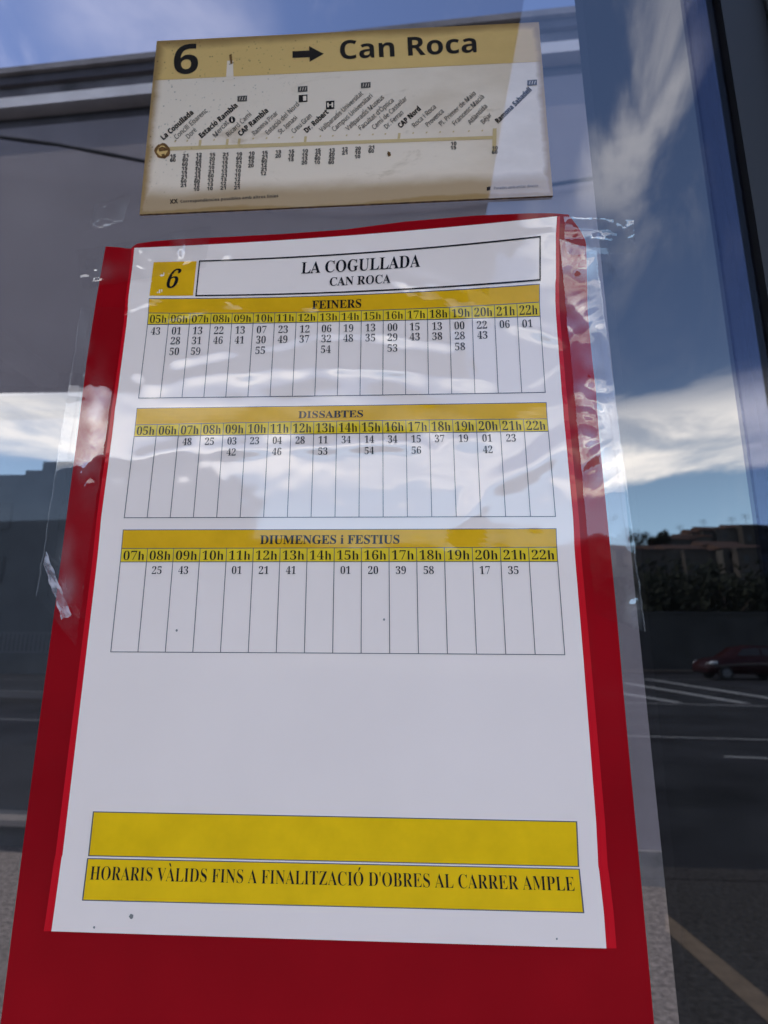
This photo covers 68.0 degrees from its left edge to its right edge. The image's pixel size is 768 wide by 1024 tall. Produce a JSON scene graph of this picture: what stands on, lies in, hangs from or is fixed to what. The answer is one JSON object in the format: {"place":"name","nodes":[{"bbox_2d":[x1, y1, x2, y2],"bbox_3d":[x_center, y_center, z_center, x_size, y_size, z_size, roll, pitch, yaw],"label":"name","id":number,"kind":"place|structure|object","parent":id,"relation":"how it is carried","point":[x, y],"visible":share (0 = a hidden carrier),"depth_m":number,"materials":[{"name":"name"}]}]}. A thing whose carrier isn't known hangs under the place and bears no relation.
{"place":"outdoors","nodes":[
{"label":"outdoors","id":0,"kind":"place"},
{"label":"pavement","id":1,"kind":"structure","parent":0,"visible":0},
{"bbox_2d":[0,0,767,1023],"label":"bus shelter","id":2,"kind":"object","parent":1,"relation":"on","point":[656,112],"visible":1,"depth_m":0.28,"materials":[{"name":"clear glass"}]},
{"bbox_2d":[46,552,70,613],"bbox_3d":[-0.143,0.032,0.248,0.016,0.030,0.009,0,-13,3],"label":"adhesive tape","id":3,"kind":"object","parent":2,"relation":"attached to","point":[58,585],"visible":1,"depth_m":0.25,"materials":[{"name":"clear plastic"}]},
{"bbox_2d":[0,213,653,1023],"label":"timetable poster","id":4,"kind":"object","parent":2,"relation":"attached to","point":[332,729],"visible":1,"depth_m":0.24,"materials":[{"name":"paper"}]},
{"bbox_2d":[140,22,552,215],"bbox_3d":[-0.021,-0.212,0.305,0.215,0.116,0.001,0,-13,3],"label":"line map","id":5,"kind":"object","parent":2,"relation":"attached to","point":[365,118],"visible":1,"depth_m":0.30,"materials":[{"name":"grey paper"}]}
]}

